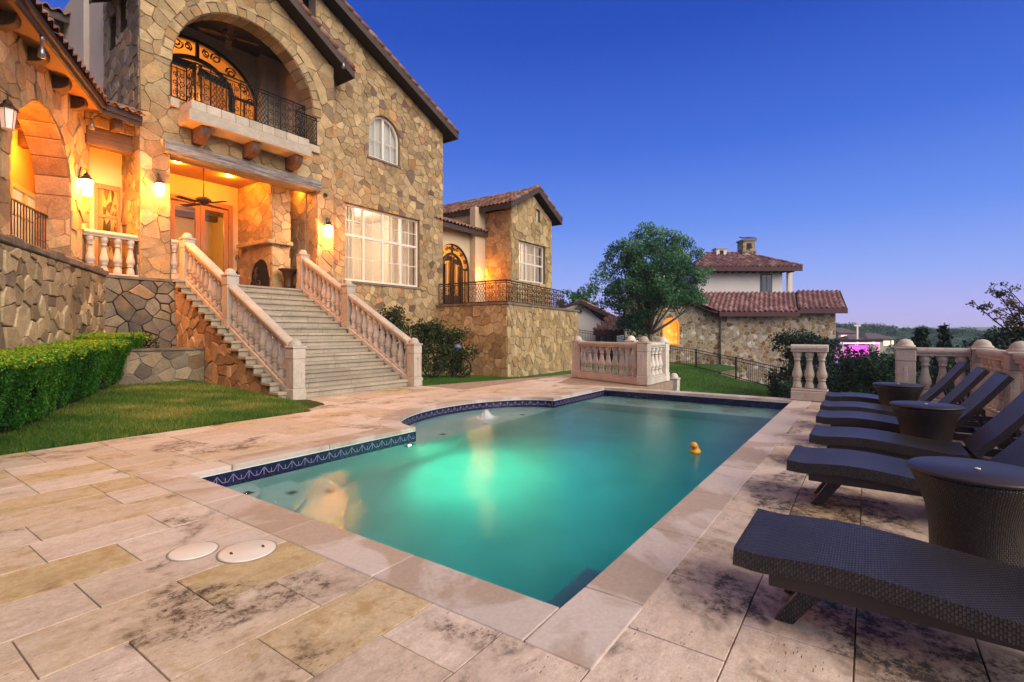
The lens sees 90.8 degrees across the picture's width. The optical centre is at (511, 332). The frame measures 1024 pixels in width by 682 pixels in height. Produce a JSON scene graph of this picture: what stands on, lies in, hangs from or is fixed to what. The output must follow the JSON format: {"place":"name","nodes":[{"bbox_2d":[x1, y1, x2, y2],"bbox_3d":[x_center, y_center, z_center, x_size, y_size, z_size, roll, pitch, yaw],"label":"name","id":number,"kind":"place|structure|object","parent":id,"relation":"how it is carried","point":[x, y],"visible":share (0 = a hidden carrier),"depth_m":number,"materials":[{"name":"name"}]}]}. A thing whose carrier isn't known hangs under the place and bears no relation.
{"place":"outdoors","nodes":[
{"label":"outdoors","id":0,"kind":"place"},
{"bbox_2d":[0,379,324,454],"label":"lawn","id":1,"kind":"structure","parent":0,"point":[309,403],"depth_m":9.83,"materials":[{"name":"plant"}]},
{"bbox_2d":[0,233,108,362],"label":"retaining wall","id":2,"kind":"structure","parent":1,"relation":"on","point":[48,296],"depth_m":8.75,"materials":[{"name":"stone"}]},
{"bbox_2d":[0,332,148,431],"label":"clipped hedge","id":3,"kind":"object","parent":1,"relation":"on","point":[37,381],"visible":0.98,"depth_m":7.61,"materials":[{"name":"green plant"}]},
{"bbox_2d":[103,274,176,347],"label":"porch base wall","id":4,"kind":"structure","parent":1,"relation":"on","point":[141,304],"depth_m":12.57,"materials":[{"name":"stone"}]},
{"bbox_2d":[82,228,138,276],"bbox_3d":[-9.736,-1.900,12.253,0.240,1.050,1.070,0,0,35],"label":"stone balustrade","id":5,"kind":"object","parent":4,"relation":"on","point":[90,235],"visible":0.88,"depth_m":12.24,"materials":[{"name":"stone"}]},
{"bbox_2d":[170,239,178,279],"bbox_3d":[-8.914,-1.905,13.313,0.240,1.050,0.192,0,0,35],"label":"stone balustrade","id":6,"kind":"object","parent":4,"relation":"on","point":[174,245],"visible":0.95,"depth_m":13.26,"materials":[{"name":"stone"}]},
{"bbox_2d":[111,347,203,386],"bbox_3d":[-8.734,0.985,11.842,1.630,1.230,2.175,0,0,35],"label":"stone planter","id":7,"kind":"object","parent":1,"relation":"on","point":[148,365],"visible":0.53,"depth_m":11.55,"materials":[{"name":"stone"}]},
{"bbox_2d":[129,330,159,347],"bbox_3d":[-8.958,0.339,12.167,0.851,0.796,0.960,0,0,35],"label":"shrub","id":8,"kind":"object","parent":7,"relation":"in","point":[146,341],"visible":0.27,"depth_m":12.20,"materials":[{"name":"green plant"}]},
{"bbox_2d":[235,255,238,274],"bbox_3d":[-9.032,-1.953,16.597,0.273,1.192,0.280,0,0,35],"label":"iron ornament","id":9,"kind":"object","parent":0,"point":[236,258],"visible":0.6,"depth_m":16.59,"materials":[{"name":"black metal"}]},
{"bbox_2d":[250,267,260,285],"bbox_3d":[-8.255,-1.731,16.257,0.592,0.742,0.044,0,0,35],"label":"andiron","id":10,"kind":"object","parent":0,"point":[255,283],"visible":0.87,"depth_m":16.24,"materials":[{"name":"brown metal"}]},
{"bbox_2d":[12,374,989,681],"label":"deck base","id":11,"kind":"object","parent":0,"point":[570,380],"visible":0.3,"depth_m":13.65,"materials":[{"name":"beige stone"}]},
{"bbox_2d":[0,376,1023,681],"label":"pool deck","id":12,"kind":"structure","parent":11,"relation":"on","point":[96,584],"depth_m":2.59,"materials":[{"name":"stone"}]},
{"bbox_2d":[166,541,219,561],"bbox_3d":[-2.034,1.394,3.223,0.290,0.010,0.290,0,0,35],"label":"skimmer lid","id":13,"kind":"object","parent":12,"relation":"on","point":[192,551],"visible":1,"depth_m":3.20,"materials":[{"name":"plastic"}]},
{"bbox_2d":[216,539,277,563],"bbox_3d":[-1.690,1.393,3.225,0.350,0.012,0.350,0,0,35],"label":"skimmer lid","id":14,"kind":"object","parent":12,"relation":"on","point":[245,551],"visible":1,"depth_m":3.20,"materials":[{"name":"plastic"}]},
{"bbox_2d":[173,280,422,398],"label":"staircase","id":15,"kind":"structure","parent":12,"relation":"on","point":[339,359],"depth_m":12.66,"materials":[{"name":"stone"}]},
{"bbox_2d":[178,233,306,399],"bbox_3d":[-6.534,-0.615,11.908,5.350,4.030,0.320,0,0,35],"label":"stair balustrade","id":16,"kind":"object","parent":15,"relation":"on","point":[242,315],"visible":1,"depth_m":11.54,"materials":[{"name":"stone"}]},
{"bbox_2d":[296,250,422,386],"bbox_3d":[-4.607,-0.615,14.636,5.350,4.030,0.320,0,0,35],"label":"stair balustrade","id":17,"kind":"object","parent":15,"relation":"on","point":[342,310],"visible":1,"depth_m":14.39,"materials":[{"name":"stone"}]},
{"bbox_2d":[137,386,811,670],"bbox_3d":[0.776,1.423,8.009,6.100,0.063,10.190,0,0,35],"label":"pool coping","id":18,"kind":"object","parent":12,"relation":"on","point":[588,624],"visible":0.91,"depth_m":3.25,"materials":[{"name":"beige stone"}]},
{"bbox_2d":[791,344,828,401],"bbox_3d":[6.075,0.821,10.314,0.650,1.140,0.300,0,0,35],"label":"stone balustrade","id":19,"kind":"object","parent":18,"relation":"on","point":[808,392],"visible":1,"depth_m":10.24,"materials":[{"name":"stone"}]},
{"bbox_2d":[200,390,783,477],"bbox_3d":[0.728,2.100,8.054,6.300,1.300,10.200,0,0,35],"label":"pool basin","id":20,"kind":"object","parent":12,"relation":"in","point":[434,409],"visible":0.07,"depth_m":7.25,"materials":[{"name":"tile"}]},
{"bbox_2d":[202,390,788,486],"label":"waterline tiles","id":21,"kind":"object","parent":20,"relation":"attached to","point":[252,473],"visible":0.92,"depth_m":8.78,"materials":[{"name":"blue tile"}]},
{"bbox_2d":[571,336,669,385],"bbox_3d":[3.367,0.750,14.935,1.798,1.301,3.224,0,0,-31],"label":"stone balustrade","id":22,"kind":"object","parent":12,"relation":"on","point":[646,362],"visible":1,"depth_m":14.29,"materials":[{"name":"stone"}]},
{"bbox_2d":[733,508,1023,650],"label":"pool lounger","id":23,"kind":"object","parent":12,"relation":"on","point":[808,563],"visible":1,"depth_m":2.25,"materials":[{"name":"wicker"}]},
{"bbox_2d":[872,382,924,405],"bbox_3d":[5.744,1.078,7.513,0.630,0.636,0.630,0,0,-45],"label":"side table","id":24,"kind":"object","parent":12,"relation":"on","point":[887,392],"visible":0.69,"depth_m":7.33,"materials":[{"name":"wicker"}]},
{"bbox_2d":[786,434,1023,504],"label":"pool lounger","id":25,"kind":"object","parent":12,"relation":"on","point":[832,470],"visible":0.65,"depth_m":3.93,"materials":[{"name":"wicker"}]},
{"bbox_2d":[825,362,985,414],"bbox_3d":[6.116,0.923,7.991,1.950,0.945,0.660,0,0,35],"label":"pool lounger","id":26,"kind":"object","parent":12,"relation":"on","point":[953,374],"visible":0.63,"depth_m":7.86,"materials":[{"name":"wicker"}]},
{"bbox_2d":[820,366,992,426],"bbox_3d":[5.356,0.923,6.872,1.950,0.945,0.660,0,0,36],"label":"pool lounger","id":27,"kind":"object","parent":12,"relation":"on","point":[971,380],"visible":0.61,"depth_m":6.70,"materials":[{"name":"wicker"}]},
{"bbox_2d":[809,391,1023,460],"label":"pool lounger","id":28,"kind":"object","parent":12,"relation":"on","point":[1001,426],"visible":0.91,"depth_m":4.76,"materials":[{"name":"wicker"}]},
{"bbox_2d":[816,372,1023,448],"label":"pool lounger","id":29,"kind":"object","parent":12,"relation":"on","point":[987,391],"visible":0.6,"depth_m":5.82,"materials":[{"name":"wicker"}]},
{"bbox_2d":[889,401,964,459],"bbox_3d":[4.417,1.078,5.389,0.630,0.636,0.630,0,0,-5],"label":"side table","id":30,"kind":"object","parent":12,"relation":"on","point":[931,420],"visible":0.72,"depth_m":5.21,"materials":[{"name":"wicker"}]},
{"bbox_2d":[894,339,1023,431],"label":"stone balustrade","id":31,"kind":"object","parent":12,"relation":"on","point":[986,355],"visible":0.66,"depth_m":8.75,"materials":[{"name":"stone"}]},
{"bbox_2d":[906,456,1023,566],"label":"side table","id":32,"kind":"object","parent":12,"relation":"on","point":[975,507],"visible":0.84,"depth_m":2.69,"materials":[{"name":"wicker"}]},
{"bbox_2d":[226,396,780,608],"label":"pool water","id":33,"kind":"structure","parent":0,"point":[560,506],"depth_m":5.31,"materials":[{"name":"teal liquid"}]},
{"bbox_2d":[689,442,700,453],"bbox_3d":[2.435,1.537,6.707,0.149,0.179,0.217,0,0,56],"label":"toy duck","id":34,"kind":"object","parent":33,"relation":"on","point":[694,449],"visible":0.88,"depth_m":6.64},
{"bbox_2d":[38,0,1023,329],"label":"sky","id":35,"kind":"structure","parent":0,"point":[874,147],"materials":[{"name":"blue"}]},
{"bbox_2d":[421,360,740,385],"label":"grass terrace","id":36,"kind":"structure","parent":0,"point":[713,367],"depth_m":34.60,"materials":[{"name":"green plant"}]},
{"bbox_2d":[0,0,562,373],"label":"stone house","id":37,"kind":"structure","parent":36,"relation":"on","point":[370,164],"depth_m":16.30,"materials":[{"name":"stone"},{"name":"cream stucco"},{"name":"clay tile"}]},
{"bbox_2d":[0,90,19,130],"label":"wall lantern","id":38,"kind":"object","parent":37,"relation":"attached to","point":[9,111],"depth_m":8.15,"materials":[{"name":"white glass"}]},
{"bbox_2d":[10,180,34,242],"bbox_3d":[-12.217,-2.540,12.668,0.090,2.080,1.780,0,0,-25],"label":"glazed door","id":39,"kind":"structure","parent":37,"relation":"in","point":[26,193],"depth_m":12.62,"materials":[{"name":"brown glass"}]},
{"bbox_2d":[10,197,47,248],"bbox_3d":[-9.531,-2.002,9.702,0.045,1.085,3.357,0,0,-25],"label":"guard rail","id":40,"kind":"object","parent":37,"relation":"on","point":[29,207],"visible":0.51,"depth_m":10.24,"materials":[{"name":"metal"}]},
{"bbox_2d":[37,35,45,58],"bbox_3d":[-8.130,-4.940,8.730,0.114,0.400,0.120,0,0,35],"label":"eave floodlight","id":41,"kind":"object","parent":37,"relation":"attached to","point":[41,53],"visible":1,"depth_m":8.71,"materials":[{"name":"metal"}]},
{"bbox_2d":[78,166,94,195],"bbox_3d":[-9.857,-3.503,11.689,0.269,0.651,0.338,0,0,35],"label":"wall lantern","id":42,"kind":"object","parent":37,"relation":"attached to","point":[87,181],"depth_m":11.64,"materials":[{"name":"white glass"}]},
{"bbox_2d":[88,112,94,129],"bbox_3d":[-9.845,-4.940,11.821,0.114,0.400,0.120,0,0,35],"label":"eave floodlight","id":43,"kind":"object","parent":37,"relation":"attached to","point":[91,125],"visible":1,"depth_m":11.80,"materials":[{"name":"metal"}]},
{"bbox_2d":[94,182,120,272],"bbox_3d":[-10.458,-2.635,13.050,0.100,2.330,0.540,0,0,35],"label":"glazed door","id":44,"kind":"structure","parent":37,"relation":"in","point":[97,186],"depth_m":12.98,"materials":[{"name":"brown wood"}]},
{"bbox_2d":[154,173,165,196],"bbox_3d":[-8.968,-3.773,12.869,0.321,0.607,0.245,0,0,60],"label":"wall lantern","id":45,"kind":"object","parent":37,"relation":"attached to","point":[159,183],"depth_m":12.79,"materials":[{"name":"white glass"}]},
{"bbox_2d":[171,199,199,254],"bbox_3d":[-10.302,-2.743,15.907,0.060,2.746,0.862,0,0,35],"label":"door","id":46,"kind":"structure","parent":37,"relation":"in","point":[197,208],"depth_m":16.01,"materials":[{"name":"brown wood"}]},
{"bbox_2d":[175,168,227,209],"bbox_3d":[-9.197,-4.339,15.061,1.309,1.118,1.309,0,0,-27],"label":"ceiling fan","id":47,"kind":"object","parent":37,"relation":"hanging from","point":[203,200],"visible":0.99,"depth_m":14.97,"materials":[{"name":"brown wood"}]},
{"bbox_2d":[200,204,227,272],"bbox_3d":[-9.799,-2.743,16.620,0.060,2.746,0.862,0,0,35],"label":"door","id":48,"kind":"structure","parent":37,"relation":"in","point":[202,208],"depth_m":16.78,"materials":[{"name":"brown wood"}]},
{"bbox_2d":[199,24,258,49],"bbox_3d":[-8.818,-9.760,15.773,1.280,1.180,1.280,0,0,11],"label":"ceiling fan","id":49,"kind":"object","parent":37,"relation":"hanging from","point":[229,32],"visible":0.94,"depth_m":15.65,"materials":[{"name":"brown wood"}]},
{"bbox_2d":[170,62,316,145],"bbox_3d":[-7.443,-6.527,14.729,0.539,1.035,4.274,0,0,35],"label":"balcony railing","id":50,"kind":"object","parent":37,"relation":"on","point":[298,111],"visible":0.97,"depth_m":14.10,"materials":[{"name":"black metal"}]},
{"bbox_2d":[278,268,296,287],"bbox_3d":[-7.118,-1.682,16.066,0.580,0.650,0.580,0,0,35],"label":"pot","id":51,"kind":"object","parent":37,"relation":"on","point":[288,274],"visible":0.91,"depth_m":15.94,"materials":[{"name":"brown ceramic"}]},
{"bbox_2d":[325,218,332,236],"bbox_3d":[-6.126,-3.533,16.875,0.338,0.651,0.269,0,0,5],"label":"wall lantern","id":52,"kind":"object","parent":37,"relation":"attached to","point":[328,227],"depth_m":16.80,"materials":[{"name":"white glass"}]},
{"bbox_2d":[345,203,416,286],"bbox_3d":[-5.090,-3.285,19.788,0.100,2.802,3.692,0,0,35],"label":"picture window","id":53,"kind":"structure","parent":37,"relation":"in","point":[362,237],"depth_m":19.78,"materials":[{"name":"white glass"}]},
{"bbox_2d":[369,117,397,164],"bbox_3d":[-5.113,-7.522,19.785,0.174,1.717,1.522,0,0,35],"label":"arched window","id":54,"kind":"structure","parent":37,"relation":"in","point":[381,153],"depth_m":19.76,"materials":[{"name":"white glass"}]},
{"bbox_2d":[519,241,542,283],"bbox_3d":[0.898,-3.535,25.843,0.100,1.962,2.452,0,0,35],"label":"wing window","id":55,"kind":"structure","parent":37,"relation":"in","point":[520,242],"depth_m":25.83,"materials":[{"name":"white wood"}]},
{"bbox_2d":[373,304,409,361],"bbox_3d":[-3.978,0.299,16.643,1.591,2.512,1.529,0,0,35],"label":"shrub","id":56,"kind":"object","parent":36,"relation":"on","point":[393,315],"visible":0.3,"depth_m":16.56,"materials":[{"name":"green plant"}]},
{"bbox_2d":[385,318,438,373],"bbox_3d":[-3.326,0.550,16.561,1.879,2.058,1.634,0,0,35],"label":"shrub","id":57,"kind":"object","parent":36,"relation":"on","point":[425,346],"visible":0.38,"depth_m":16.35,"materials":[{"name":"green plant"}]},
{"bbox_2d":[412,317,459,377],"bbox_3d":[-2.596,0.545,16.814,1.852,2.112,1.924,0,0,35],"label":"shrub","id":58,"kind":"object","parent":36,"relation":"on","point":[438,331],"visible":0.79,"depth_m":16.64,"materials":[{"name":"green plant"}]},
{"bbox_2d":[422,349,471,377],"bbox_3d":[-2.188,1.043,17.231,1.635,0.991,0.553,0,0,14],"label":"bicycle","id":59,"kind":"object","parent":36,"relation":"on","point":[426,374],"visible":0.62,"depth_m":17.15,"materials":[{"name":"black metal"}]},
{"bbox_2d":[453,344,460,349],"bbox_3d":[-1.846,0.490,17.059,0.269,0.196,0.276,0,0,35],"label":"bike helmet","id":60,"kind":"object","parent":59,"relation":"hanging from","point":[458,346],"visible":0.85,"depth_m":16.97,"materials":[{"name":"plastic"}]},
{"bbox_2d":[431,325,479,377],"bbox_3d":[-1.980,0.688,17.262,1.452,1.898,1.518,0,0,-29],"label":"shrub","id":61,"kind":"object","parent":36,"relation":"on","point":[462,350],"visible":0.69,"depth_m":17.11,"materials":[{"name":"green plant"}]},
{"bbox_2d":[581,221,715,341],"bbox_3d":[9.610,-2.675,34.029,7.589,9.973,7.829,0,0,35],"label":"oak tree","id":62,"kind":"object","parent":36,"relation":"on","point":[656,283],"visible":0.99,"depth_m":32.84,"materials":[{"name":"green plant"}]},
{"bbox_2d":[522,366,779,396],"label":"lawn slope","id":63,"kind":"structure","parent":0,"point":[611,368],"depth_m":23.54,"materials":[{"name":"green plant"}]},
{"bbox_2d":[421,374,540,385],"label":"grass","id":64,"kind":"structure","parent":63,"relation":"on","point":[441,379],"depth_m":16.53,"materials":[{"name":"green plant"}]},
{"bbox_2d":[764,328,840,397],"bbox_3d":[11.444,2.448,20.000,2.799,5.277,2.846,0,0,35],"label":"juniper","id":65,"kind":"object","parent":63,"relation":"on","point":[798,338],"visible":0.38,"depth_m":19.78,"materials":[{"name":"green plant"}]},
{"bbox_2d":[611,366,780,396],"bbox_3d":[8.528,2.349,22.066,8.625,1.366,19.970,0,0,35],"label":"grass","id":66,"kind":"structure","parent":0,"point":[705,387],"depth_m":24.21,"materials":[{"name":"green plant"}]},
{"bbox_2d":[670,373,680,390],"bbox_3d":[4.902,1.790,15.268,0.310,1.121,0.310,0,0,35],"label":"stub post","id":67,"kind":"object","parent":66,"relation":"on","point":[674,378],"visible":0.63,"depth_m":15.15,"materials":[{"name":"stone"}]},
{"bbox_2d":[617,336,837,387],"bbox_3d":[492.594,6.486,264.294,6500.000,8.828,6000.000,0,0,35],"label":"ground","id":68,"kind":"structure","parent":0,"point":[618,355],"depth_m":257.49,"materials":[{"name":"green plant"}]},
{"bbox_2d":[436,302,579,376],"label":"terrace wall","id":69,"kind":"structure","parent":68,"relation":"on","point":[509,339],"depth_m":21.10,"materials":[{"name":"stone"}]},
{"bbox_2d":[439,279,563,307],"bbox_3d":[0.647,-1.649,22.494,3.400,0.899,6.990,0,0,57],"label":"terrace railing","id":70,"kind":"object","parent":69,"relation":"on","point":[544,298],"visible":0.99,"depth_m":21.39,"materials":[{"name":"metal"}]},
{"bbox_2d":[555,286,596,312],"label":"tree","id":71,"kind":"object","parent":68,"relation":"on","point":[576,297],"visible":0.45,"depth_m":45.99,"materials":[{"name":"green plant"}]},
{"bbox_2d":[563,237,847,384],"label":"neighbour house","id":72,"kind":"structure","parent":68,"relation":"on","point":[748,310],"depth_m":40.00,"materials":[{"name":"stone"}]},
{"bbox_2d":[662,318,678,344],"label":"lit window","id":73,"kind":"structure","parent":72,"relation":"in","point":[671,331],"depth_m":40.36,"materials":[{"name":"yellow"}]},
{"bbox_2d":[761,274,771,292],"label":"window","id":74,"kind":"structure","parent":72,"relation":"in","point":[766,279],"depth_m":47.90,"materials":[{"name":"grey glass"}]},
{"bbox_2d":[579,330,837,391],"bbox_3d":[11.521,2.245,28.914,3.097,5.010,22.325,0,0,-28],"label":"iron fence","id":75,"kind":"object","parent":68,"relation":"on","point":[709,363],"visible":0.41,"depth_m":29.37,"materials":[{"name":"black metal"}]},
{"bbox_2d":[776,376,834,397],"bbox_3d":[10.627,3.359,18.500,2.409,3.420,2.525,0,0,35],"label":"bush","id":76,"kind":"object","parent":68,"relation":"on","point":[785,388],"visible":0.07,"depth_m":18.36,"materials":[{"name":"green plant"}]},
{"bbox_2d":[786,337,844,390],"bbox_3d":[12.938,2.638,21.442,2.596,4.901,2.429,0,0,-11],"label":"bush","id":77,"kind":"object","parent":68,"relation":"on","point":[831,367],"visible":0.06,"depth_m":20.97,"materials":[{"name":"green plant"}]},
{"bbox_2d":[816,339,882,366],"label":"pavilion","id":78,"kind":"structure","parent":68,"relation":"on","point":[859,347],"depth_m":36.85,"materials":[{"name":"white"}]},
{"bbox_2d":[853,325,860,344],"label":"light pole","id":79,"kind":"object","parent":68,"relation":"on","point":[856,332],"visible":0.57,"depth_m":59.90,"materials":[{"name":"metal"}]},
{"bbox_2d":[829,345,894,394],"bbox_3d":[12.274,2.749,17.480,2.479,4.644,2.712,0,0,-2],"label":"bush","id":80,"kind":"object","parent":68,"relation":"on","point":[871,366],"visible":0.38,"depth_m":17.09,"materials":[{"name":"green plant"}]},
{"bbox_2d":[864,359,920,385],"bbox_3d":[13.960,2.960,18.505,2.453,4.210,2.137,0,0,-38],"label":"bush","id":81,"kind":"object","parent":68,"relation":"on","point":[893,376],"visible":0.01,"depth_m":17.84,"materials":[{"name":"green plant"}]},
{"bbox_2d":[911,326,934,387],"bbox_3d":[22.228,3.572,27.468,1.723,7.826,1.699,0,0,35],"label":"cedar tree","id":82,"kind":"object","parent":68,"relation":"on","point":[920,338],"visible":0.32,"depth_m":27.34,"materials":[{"name":"green plant"}]},
{"bbox_2d":[836,322,1022,366],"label":"distant wood","id":83,"kind":"object","parent":68,"relation":"on","point":[971,333],"visible":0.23,"depth_m":171.89,"materials":[{"name":"green plant"}]},
{"bbox_2d":[931,323,954,391],"bbox_3d":[24.435,3.458,28.527,1.594,8.048,1.706,0,0,35],"label":"cedar tree","id":84,"kind":"object","parent":68,"relation":"on","point":[945,336],"visible":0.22,"depth_m":28.36,"materials":[{"name":"green plant"}]},
{"bbox_2d":[928,359,969,397],"bbox_3d":[29.828,4.480,34.038,5.190,6.036,4.687,0,0,35],"label":"tree","id":85,"kind":"object","parent":68,"relation":"on","point":[952,384],"visible":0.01,"depth_m":33.84,"materials":[{"name":"green plant"}]},
{"bbox_2d":[955,281,1023,374],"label":"tree","id":86,"kind":"object","parent":68,"relation":"on","point":[1017,329],"visible":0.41,"depth_m":14.74,"materials":[{"name":"green plant"}]},
{"bbox_2d":[853,329,978,354],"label":"hills","id":87,"kind":"structure","parent":0,"point":[954,345],"depth_m":163.26,"materials":[{"name":"green plant"}]},
{"bbox_2d":[836,328,858,337],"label":"hill house","id":88,"kind":"structure","parent":87,"relation":"on","point":[841,332],"depth_m":140.00,"materials":[{"name":"grey paint"}]},
{"bbox_2d":[836,336,867,344],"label":"hill house","id":89,"kind":"structure","parent":87,"relation":"on","point":[848,337],"depth_m":135.31,"materials":[{"name":"grey paint"}]},
{"bbox_2d":[858,333,897,353],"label":"hill house","id":90,"kind":"structure","parent":87,"relation":"on","point":[886,342],"depth_m":135.00,"materials":[{"name":"grey paint"}]},
{"bbox_2d":[933,327,1010,331],"bbox_3d":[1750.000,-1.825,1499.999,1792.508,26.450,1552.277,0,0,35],"label":"hills","id":91,"kind":"structure","parent":0,"point":[981,328],"depth_m":1422.94,"materials":[{"name":"green plant"}]}
]}

